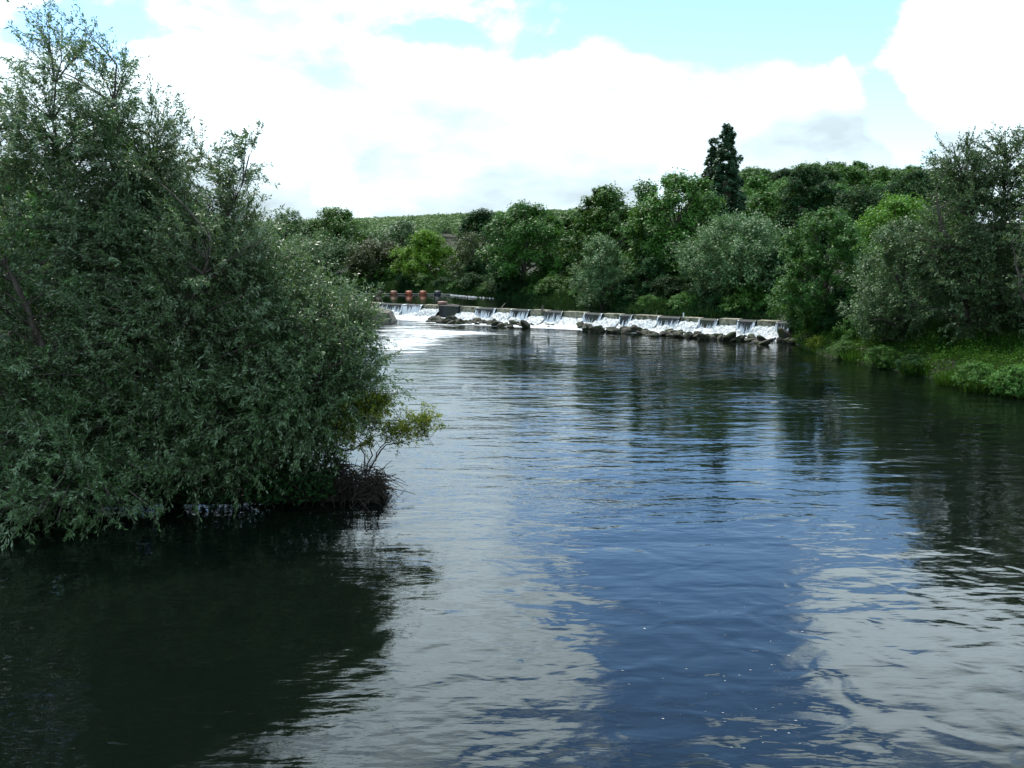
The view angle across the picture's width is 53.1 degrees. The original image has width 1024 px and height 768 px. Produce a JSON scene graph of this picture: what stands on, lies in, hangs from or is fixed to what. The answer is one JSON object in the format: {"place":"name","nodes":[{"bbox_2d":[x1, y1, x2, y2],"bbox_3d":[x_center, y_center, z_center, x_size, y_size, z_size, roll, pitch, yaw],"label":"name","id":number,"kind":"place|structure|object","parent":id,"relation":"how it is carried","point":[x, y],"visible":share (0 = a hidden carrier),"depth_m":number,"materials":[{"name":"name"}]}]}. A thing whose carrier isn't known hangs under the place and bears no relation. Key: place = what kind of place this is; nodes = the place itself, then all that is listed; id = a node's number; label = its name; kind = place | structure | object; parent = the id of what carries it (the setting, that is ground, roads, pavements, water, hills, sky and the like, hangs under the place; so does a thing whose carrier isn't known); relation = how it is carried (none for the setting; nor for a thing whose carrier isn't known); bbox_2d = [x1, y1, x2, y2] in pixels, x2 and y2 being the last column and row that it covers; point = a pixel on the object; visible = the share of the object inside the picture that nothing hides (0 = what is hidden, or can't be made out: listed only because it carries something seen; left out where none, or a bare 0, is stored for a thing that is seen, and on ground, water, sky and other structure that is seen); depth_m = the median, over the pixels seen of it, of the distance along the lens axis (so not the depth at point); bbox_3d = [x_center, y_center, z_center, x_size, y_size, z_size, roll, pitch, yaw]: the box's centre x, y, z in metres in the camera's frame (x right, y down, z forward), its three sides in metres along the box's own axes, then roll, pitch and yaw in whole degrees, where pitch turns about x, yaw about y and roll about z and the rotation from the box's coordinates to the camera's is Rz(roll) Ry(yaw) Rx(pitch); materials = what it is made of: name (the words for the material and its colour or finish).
{"place":"outdoors","nodes":[
{"label":"outdoors","id":0,"kind":"place"},
{"bbox_2d":[8,477,367,506],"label":"island","id":1,"kind":"structure","parent":0,"point":[242,496],"depth_m":29.52,"materials":[{"name":"brown soil"}]},
{"bbox_2d":[0,0,210,550],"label":"willow tree","id":2,"kind":"object","parent":1,"relation":"on","point":[45,491],"visible":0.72,"depth_m":27.82,"materials":[{"name":"green plant"}]},
{"bbox_2d":[0,72,341,507],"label":"willow tree","id":3,"kind":"object","parent":1,"relation":"on","point":[131,415],"visible":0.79,"depth_m":28.04,"materials":[{"name":"green plant"}]},
{"bbox_2d":[0,397,352,510],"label":"ground cover","id":4,"kind":"object","parent":1,"relation":"on","point":[289,489],"visible":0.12,"depth_m":28.74,"materials":[{"name":"green plant"}]},
{"bbox_2d":[98,205,418,523],"bbox_3d":[-6.918,-0.640,29.624,8.631,8.934,7.435,0,7,0],"label":"willow tree","id":5,"kind":"object","parent":1,"relation":"on","point":[324,363],"visible":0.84,"depth_m":28.37,"materials":[{"name":"green plant"}]},
{"bbox_2d":[214,449,413,512],"bbox_3d":[-5.985,2.518,29.995,6.395,2.325,4.506,0,7,0],"label":"brushwood tangle","id":6,"kind":"object","parent":1,"relation":"on","point":[378,481],"visible":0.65,"depth_m":29.58,"materials":[{"name":"plant"}]},
{"bbox_2d":[310,382,448,475],"bbox_3d":[-3.859,1.318,29.616,4.123,2.886,2.255,-2,7,-15],"label":"sapling","id":7,"kind":"object","parent":6,"relation":"on","point":[423,418],"visible":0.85,"depth_m":29.37,"materials":[{"name":"green plant"}]},
{"bbox_2d":[0,320,1023,767],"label":"river","id":8,"kind":"structure","parent":0,"point":[538,548],"depth_m":21.66,"materials":[{"name":"blue liquid"}]},
{"bbox_2d":[355,306,396,322],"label":"stone abutment","id":9,"kind":"object","parent":8,"relation":"in","point":[390,314],"visible":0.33,"depth_m":107.49,"materials":[{"name":"concrete"}]},
{"bbox_2d":[377,314,775,352],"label":"foam","id":10,"kind":"object","parent":8,"relation":"on","point":[404,343],"visible":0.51,"depth_m":92.70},
{"bbox_2d":[0,223,1023,395],"bbox_3d":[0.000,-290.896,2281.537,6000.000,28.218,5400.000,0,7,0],"label":"ground","id":11,"kind":"structure","parent":0,"point":[447,237],"depth_m":75.12,"materials":[{"name":"green plant"}]},
{"bbox_2d":[0,153,55,303],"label":"broadleaf tree","id":12,"kind":"object","parent":11,"relation":"on","point":[7,188],"visible":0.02,"depth_m":89.83,"materials":[{"name":"green plant"}]},
{"bbox_2d":[0,194,113,330],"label":"broadleaf tree","id":13,"kind":"object","parent":11,"relation":"on","point":[30,243],"visible":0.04,"depth_m":79.03,"materials":[{"name":"green plant"}]},
{"bbox_2d":[258,206,311,268],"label":"willow tree","id":14,"kind":"object","parent":11,"relation":"on","point":[298,221],"visible":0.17,"depth_m":190.84,"materials":[{"name":"green plant"}]},
{"bbox_2d":[280,228,360,275],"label":"willow tree","id":15,"kind":"object","parent":11,"relation":"on","point":[329,247],"visible":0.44,"depth_m":183.32,"materials":[{"name":"green plant"}]},
{"bbox_2d":[294,205,369,271],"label":"broadleaf tree","id":16,"kind":"object","parent":11,"relation":"on","point":[339,220],"visible":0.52,"depth_m":191.63,"materials":[{"name":"green plant"}]},
{"bbox_2d":[342,238,410,280],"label":"broadleaf tree","id":17,"kind":"object","parent":11,"relation":"on","point":[365,256],"visible":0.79,"depth_m":178.48,"materials":[{"name":"green plant"}]},
{"bbox_2d":[373,266,401,280],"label":"bank bush","id":18,"kind":"object","parent":11,"relation":"on","point":[389,276],"visible":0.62,"depth_m":177.49,"materials":[{"name":"green plant"}]},
{"bbox_2d":[368,218,441,270],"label":"willow tree","id":19,"kind":"object","parent":11,"relation":"on","point":[403,230],"visible":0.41,"depth_m":196.50,"materials":[{"name":"green plant"}]},
{"bbox_2d":[392,273,417,287],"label":"bank bush","id":20,"kind":"object","parent":11,"relation":"on","point":[403,282],"visible":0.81,"depth_m":168.62,"materials":[{"name":"green plant"}]},
{"bbox_2d":[387,228,459,280],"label":"broadleaf tree","id":21,"kind":"object","parent":11,"relation":"on","point":[426,244],"visible":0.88,"depth_m":167.97,"materials":[{"name":"green plant"}]},
{"bbox_2d":[411,273,435,287],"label":"bank bush","id":22,"kind":"object","parent":11,"relation":"on","point":[423,278],"visible":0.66,"depth_m":163.96,"materials":[{"name":"green plant"}]},
{"bbox_2d":[240,207,675,240],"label":"woodland","id":23,"kind":"object","parent":11,"relation":"on","point":[438,223],"visible":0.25,"depth_m":543.36,"materials":[{"name":"green plant"}]},
{"bbox_2d":[439,230,495,279],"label":"broadleaf tree","id":24,"kind":"object","parent":11,"relation":"on","point":[466,250],"visible":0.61,"depth_m":155.46,"materials":[{"name":"green plant"}]},
{"bbox_2d":[452,271,489,290],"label":"bank bush","id":25,"kind":"object","parent":11,"relation":"on","point":[472,280],"visible":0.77,"depth_m":149.69,"materials":[{"name":"green plant"}]},
{"bbox_2d":[457,256,490,280],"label":"background tree","id":26,"kind":"object","parent":11,"relation":"on","point":[473,268],"visible":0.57,"depth_m":153.13,"materials":[{"name":"green plant"}]},
{"bbox_2d":[456,232,496,265],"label":"background tree","id":27,"kind":"object","parent":11,"relation":"on","point":[476,235],"visible":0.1,"depth_m":176.60,"materials":[{"name":"green plant"}]},
{"bbox_2d":[454,207,514,256],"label":"broadleaf tree","id":28,"kind":"object","parent":11,"relation":"on","point":[480,217],"visible":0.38,"depth_m":187.66,"materials":[{"name":"green plant"}]},
{"bbox_2d":[485,273,526,294],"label":"bank bush","id":29,"kind":"object","parent":11,"relation":"on","point":[497,286],"visible":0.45,"depth_m":141.75,"materials":[{"name":"green plant"}]},
{"bbox_2d":[502,279,528,294],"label":"bank bush","id":30,"kind":"object","parent":11,"relation":"on","point":[512,285],"visible":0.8,"depth_m":139.41,"materials":[{"name":"green plant"}]},
{"bbox_2d":[474,198,582,290],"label":"broadleaf tree","id":31,"kind":"object","parent":11,"relation":"on","point":[503,265],"visible":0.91,"depth_m":139.22,"materials":[{"name":"green plant"}]},
{"bbox_2d":[300,275,787,320],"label":"undergrowth","id":32,"kind":"object","parent":11,"relation":"on","point":[692,309],"visible":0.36,"depth_m":111.48,"materials":[{"name":"green plant"}]},
{"bbox_2d":[304,301,794,333],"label":"weir","id":33,"kind":"object","parent":11,"relation":"on","point":[444,311],"visible":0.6,"depth_m":99.95,"materials":[{"name":"concrete"}]},
{"bbox_2d":[380,303,787,334],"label":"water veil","id":34,"kind":"object","parent":33,"relation":"on","point":[418,308],"visible":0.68,"depth_m":103.24,"materials":[{"name":"grey liquid"}]},
{"bbox_2d":[391,308,778,340],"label":"cascade","id":35,"kind":"object","parent":33,"relation":"on","point":[692,327],"visible":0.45,"depth_m":97.10,"materials":[{"name":"white liquid"}]},
{"bbox_2d":[527,274,571,295],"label":"bank bush","id":36,"kind":"object","parent":11,"relation":"on","point":[546,283],"visible":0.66,"depth_m":130.77,"materials":[{"name":"green plant"}]},
{"bbox_2d":[545,255,573,286],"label":"background tree","id":37,"kind":"object","parent":11,"relation":"on","point":[561,264],"visible":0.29,"depth_m":135.38,"materials":[{"name":"green plant"}]},
{"bbox_2d":[557,264,578,285],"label":"background tree","id":38,"kind":"object","parent":11,"relation":"on","point":[570,274],"visible":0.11,"depth_m":134.05,"materials":[{"name":"green plant"}]},
{"bbox_2d":[551,210,591,263],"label":"broadleaf tree","id":39,"kind":"object","parent":11,"relation":"on","point":[567,218],"visible":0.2,"depth_m":154.54,"materials":[{"name":"green plant"}]},
{"bbox_2d":[566,231,636,307],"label":"willow tree","id":40,"kind":"object","parent":11,"relation":"on","point":[597,291],"visible":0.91,"depth_m":110.68,"materials":[{"name":"green plant"}]},
{"bbox_2d":[558,180,649,276],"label":"broadleaf tree","id":41,"kind":"object","parent":11,"relation":"on","point":[606,200],"visible":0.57,"depth_m":127.11,"materials":[{"name":"green plant"}]},
{"bbox_2d":[613,284,653,305],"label":"bank bush","id":42,"kind":"object","parent":11,"relation":"on","point":[628,292],"visible":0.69,"depth_m":108.13,"materials":[{"name":"green plant"}]},
{"bbox_2d":[620,256,673,297],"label":"background tree","id":43,"kind":"object","parent":11,"relation":"on","point":[645,272],"visible":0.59,"depth_m":108.83,"materials":[{"name":"green plant"}]},
{"bbox_2d":[636,295,659,306],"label":"bank bush","id":44,"kind":"object","parent":11,"relation":"on","point":[648,297],"visible":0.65,"depth_m":104.32,"materials":[{"name":"green plant"}]},
{"bbox_2d":[644,274,692,298],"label":"bank bush","id":45,"kind":"object","parent":11,"relation":"on","point":[668,286],"visible":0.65,"depth_m":105.86,"materials":[{"name":"green plant"}]},
{"bbox_2d":[652,249,687,284],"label":"background tree","id":46,"kind":"object","parent":11,"relation":"on","point":[669,269],"visible":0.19,"depth_m":112.18,"materials":[{"name":"green plant"}]},
{"bbox_2d":[611,167,736,272],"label":"broadleaf tree","id":47,"kind":"object","parent":11,"relation":"on","point":[653,206],"visible":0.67,"depth_m":112.88,"materials":[{"name":"green plant"}]},
{"bbox_2d":[667,291,701,308],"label":"bank bush","id":48,"kind":"object","parent":11,"relation":"on","point":[683,297],"visible":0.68,"depth_m":100.58,"materials":[{"name":"green plant"}]},
{"bbox_2d":[681,284,721,299],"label":"bank bush","id":49,"kind":"object","parent":11,"relation":"on","point":[696,290],"visible":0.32,"depth_m":103.03,"materials":[{"name":"green plant"}]},
{"bbox_2d":[694,137,724,232],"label":"poplar tree","id":50,"kind":"object","parent":11,"relation":"on","point":[710,157],"visible":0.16,"depth_m":139.98,"materials":[{"name":"green plant"}]},
{"bbox_2d":[693,293,730,309],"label":"bank bush","id":51,"kind":"object","parent":11,"relation":"on","point":[709,300],"visible":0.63,"depth_m":97.87,"materials":[{"name":"green plant"}]},
{"bbox_2d":[706,123,747,246],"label":"poplar tree","id":52,"kind":"object","parent":11,"relation":"on","point":[732,191],"visible":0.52,"depth_m":136.78,"materials":[{"name":"green plant"}]},
{"bbox_2d":[662,207,814,299],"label":"willow tree","id":53,"kind":"object","parent":11,"relation":"on","point":[752,229],"visible":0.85,"depth_m":98.78,"materials":[{"name":"green plant"}]},
{"bbox_2d":[717,293,765,313],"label":"bank bush","id":54,"kind":"object","parent":11,"relation":"on","point":[735,299],"visible":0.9,"depth_m":95.07,"materials":[{"name":"green plant"}]},
{"bbox_2d":[728,166,763,191],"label":"hill tree","id":55,"kind":"object","parent":11,"relation":"on","point":[746,172],"visible":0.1,"depth_m":244.56,"materials":[{"name":"green plant"}]},
{"bbox_2d":[720,279,772,303],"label":"bank bush","id":56,"kind":"object","parent":11,"relation":"on","point":[756,296],"visible":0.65,"depth_m":97.51,"materials":[{"name":"green plant"}]},
{"bbox_2d":[742,172,776,192],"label":"hill tree","id":57,"kind":"object","parent":11,"relation":"on","point":[754,182],"visible":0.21,"depth_m":229.38,"materials":[{"name":"green plant"}]},
{"bbox_2d":[739,249,785,300],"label":"background tree","id":58,"kind":"object","parent":11,"relation":"on","point":[775,276],"visible":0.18,"depth_m":98.40,"materials":[{"name":"green plant"}]},
{"bbox_2d":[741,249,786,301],"bbox_3d":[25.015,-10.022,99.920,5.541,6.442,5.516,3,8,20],"label":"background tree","id":59,"kind":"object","parent":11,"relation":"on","point":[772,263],"visible":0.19,"depth_m":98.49,"materials":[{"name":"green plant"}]},
{"bbox_2d":[741,188,796,242],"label":"broadleaf tree","id":60,"kind":"object","parent":11,"relation":"on","point":[769,200],"visible":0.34,"depth_m":174.06,"materials":[{"name":"green plant"}]},
{"bbox_2d":[752,296,787,311],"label":"bank bush","id":61,"kind":"object","parent":11,"relation":"on","point":[763,302],"visible":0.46,"depth_m":94.31,"materials":[{"name":"green plant"}]},
{"bbox_2d":[770,166,801,181],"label":"hill tree","id":62,"kind":"object","parent":11,"relation":"on","point":[779,174],"visible":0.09,"depth_m":240.70,"materials":[{"name":"green plant"}]},
{"bbox_2d":[777,327,795,337],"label":"boulder","id":63,"kind":"object","parent":11,"relation":"on","point":[782,332],"visible":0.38,"depth_m":84.44,"materials":[{"name":"grey stone"}]},
{"bbox_2d":[763,253,814,297],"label":"background tree","id":64,"kind":"object","parent":11,"relation":"on","point":[784,275],"visible":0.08,"depth_m":97.56,"materials":[{"name":"green plant"}]},
{"bbox_2d":[764,163,834,260],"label":"broadleaf tree","id":65,"kind":"object","parent":11,"relation":"on","point":[812,194],"visible":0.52,"depth_m":167.88,"materials":[{"name":"green plant"}]},
{"bbox_2d":[803,335,825,348],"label":"bank bush","id":66,"kind":"object","parent":11,"relation":"on","point":[814,339],"visible":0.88,"depth_m":75.46,"materials":[{"name":"green plant"}]},
{"bbox_2d":[798,296,835,333],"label":"bank bush","id":67,"kind":"object","parent":11,"relation":"on","point":[808,324],"visible":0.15,"depth_m":80.37,"materials":[{"name":"green plant"}]},
{"bbox_2d":[763,205,880,333],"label":"broadleaf tree","id":68,"kind":"object","parent":11,"relation":"on","point":[804,261],"visible":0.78,"depth_m":78.19,"materials":[{"name":"green plant"}]},
{"bbox_2d":[804,168,842,186],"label":"hill tree","id":69,"kind":"object","parent":11,"relation":"on","point":[829,175],"visible":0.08,"depth_m":222.21,"materials":[{"name":"green plant"}]},
{"bbox_2d":[817,311,840,335],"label":"bank bush","id":70,"kind":"object","parent":11,"relation":"on","point":[822,326],"visible":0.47,"depth_m":77.06,"materials":[{"name":"green plant"}]},
{"bbox_2d":[812,288,853,330],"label":"bank bush","id":71,"kind":"object","parent":11,"relation":"on","point":[839,293],"visible":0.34,"depth_m":77.23,"materials":[{"name":"green plant"}]},
{"bbox_2d":[820,158,858,182],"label":"hill tree","id":72,"kind":"object","parent":11,"relation":"on","point":[832,163],"visible":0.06,"depth_m":239.43,"materials":[{"name":"green plant"}]},
{"bbox_2d":[823,164,858,186],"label":"hill tree","id":73,"kind":"object","parent":11,"relation":"on","point":[841,173],"visible":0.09,"depth_m":234.09,"materials":[{"name":"green plant"}]},
{"bbox_2d":[826,340,856,358],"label":"bank bush","id":74,"kind":"object","parent":11,"relation":"on","point":[841,345],"visible":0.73,"depth_m":69.96,"materials":[{"name":"green plant"}]},
{"bbox_2d":[822,181,862,220],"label":"hill tree","id":75,"kind":"object","parent":11,"relation":"on","point":[840,186],"visible":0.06,"depth_m":194.91,"materials":[{"name":"green plant"}]},
{"bbox_2d":[830,313,865,340],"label":"bank bush","id":76,"kind":"object","parent":11,"relation":"on","point":[850,332],"visible":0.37,"depth_m":73.47,"materials":[{"name":"green plant"}]},
{"bbox_2d":[802,181,894,260],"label":"broadleaf tree","id":77,"kind":"object","parent":11,"relation":"on","point":[866,198],"visible":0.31,"depth_m":163.42,"materials":[{"name":"green plant"}]},
{"bbox_2d":[828,290,870,333],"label":"bank bush","id":78,"kind":"object","parent":11,"relation":"on","point":[841,318],"visible":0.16,"depth_m":74.87,"materials":[{"name":"green plant"}]},
{"bbox_2d":[839,348,866,361],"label":"reed clump","id":79,"kind":"object","parent":11,"relation":"on","point":[851,356],"visible":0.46,"depth_m":68.42,"materials":[{"name":"green plant"}]},
{"bbox_2d":[843,165,869,189],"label":"hill tree","id":80,"kind":"object","parent":11,"relation":"on","point":[857,175],"visible":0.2,"depth_m":235.20,"materials":[{"name":"green plant"}]},
{"bbox_2d":[847,160,874,180],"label":"hill tree","id":81,"kind":"object","parent":11,"relation":"on","point":[866,169],"visible":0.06,"depth_m":251.89,"materials":[{"name":"green plant"}]},
{"bbox_2d":[861,167,896,187],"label":"hill tree","id":82,"kind":"object","parent":11,"relation":"on","point":[880,175],"visible":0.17,"depth_m":235.84,"materials":[{"name":"green plant"}]},
{"bbox_2d":[864,345,903,368],"bbox_3d":[23.368,-1.694,64.381,2.371,1.647,2.650,5,9,36],"label":"bank bush","id":83,"kind":"object","parent":11,"relation":"on","point":[885,353],"visible":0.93,"depth_m":64.14,"materials":[{"name":"green plant"}]},
{"bbox_2d":[882,168,910,186],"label":"hill tree","id":84,"kind":"object","parent":11,"relation":"on","point":[894,174],"visible":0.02,"depth_m":223.45,"materials":[{"name":"green plant"}]},
{"bbox_2d":[836,210,964,347],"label":"willow tree","id":85,"kind":"object","parent":11,"relation":"on","point":[899,279],"visible":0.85,"depth_m":66.33,"materials":[{"name":"green plant"}]},
{"bbox_2d":[842,189,958,287],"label":"broadleaf tree","id":86,"kind":"object","parent":11,"relation":"on","point":[900,206],"visible":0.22,"depth_m":90.01,"materials":[{"name":"green plant"}]},
{"bbox_2d":[884,320,920,346],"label":"bank bush","id":87,"kind":"object","parent":11,"relation":"on","point":[900,334],"visible":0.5,"depth_m":67.04,"materials":[{"name":"green plant"}]},
{"bbox_2d":[790,311,1023,396],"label":"grass","id":88,"kind":"structure","parent":11,"relation":"on","point":[984,351],"depth_m":62.47,"materials":[{"name":"green plant"}]},
{"bbox_2d":[894,353,928,375],"bbox_3d":[23.730,-1.164,60.904,2.104,1.410,2.145,2,7,15],"label":"bank bush","id":89,"kind":"object","parent":11,"relation":"on","point":[911,356],"visible":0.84,"depth_m":60.59,"materials":[{"name":"green plant"}]},
{"bbox_2d":[895,357,935,375],"bbox_3d":[23.951,-1.014,60.547,2.270,1.193,1.961,-3,8,-23],"label":"reed clump","id":90,"kind":"object","parent":11,"relation":"on","point":[912,368],"visible":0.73,"depth_m":60.22,"materials":[{"name":"green plant"}]},
{"bbox_2d":[880,165,961,226],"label":"broadleaf tree","id":91,"kind":"object","parent":11,"relation":"on","point":[918,180],"visible":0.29,"depth_m":185.46,"materials":[{"name":"green plant"}]},
{"bbox_2d":[922,316,959,347],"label":"bank bush","id":92,"kind":"object","parent":11,"relation":"on","point":[932,330],"visible":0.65,"depth_m":65.12,"materials":[{"name":"green plant"}]},
{"bbox_2d":[932,368,966,385],"bbox_3d":[24.272,-0.376,55.975,2.555,1.061,2.150,3,8,23],"label":"reed clump","id":93,"kind":"object","parent":11,"relation":"on","point":[947,379],"visible":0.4,"depth_m":55.75,"materials":[{"name":"green plant"}]},
{"bbox_2d":[916,277,986,329],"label":"bank bush","id":94,"kind":"object","parent":11,"relation":"on","point":[953,310],"visible":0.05,"depth_m":67.55,"materials":[{"name":"green plant"}]},
{"bbox_2d":[889,120,1023,346],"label":"willow tree","id":95,"kind":"object","parent":11,"relation":"on","point":[959,255],"visible":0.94,"depth_m":63.01,"materials":[{"name":"green plant"}]},
{"bbox_2d":[951,361,1004,391],"bbox_3d":[24.466,-0.381,53.601,2.783,1.730,2.490,-4,8,-32],"label":"bank bush","id":96,"kind":"object","parent":11,"relation":"on","point":[983,371],"visible":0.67,"depth_m":53.47,"materials":[{"name":"green plant"}]},
{"bbox_2d":[959,375,1009,393],"bbox_3d":[24.712,-0.010,53.041,3.048,1.062,2.390,0,7,0],"label":"reed clump","id":97,"kind":"object","parent":11,"relation":"on","point":[977,387],"visible":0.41,"depth_m":52.76,"materials":[{"name":"green plant"}]},
{"bbox_2d":[981,363,1023,396],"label":"bank bush","id":98,"kind":"object","parent":11,"relation":"on","point":[1013,383],"visible":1,"depth_m":51.04,"materials":[{"name":"green plant"}]},
{"bbox_2d":[1000,143,1023,347],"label":"willow tree","id":99,"kind":"object","parent":11,"relation":"on","point":[1020,287],"visible":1,"depth_m":58.88,"materials":[{"name":"green plant"}]},
{"bbox_2d":[0,0,1023,233],"label":"sky","id":100,"kind":"structure","parent":0,"point":[370,108],"materials":[{"name":"white"}]},
{"bbox_2d":[299,289,769,319],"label":"river","id":101,"kind":"structure","parent":0,"point":[400,297],"depth_m":124.95,"materials":[{"name":"black liquid"}]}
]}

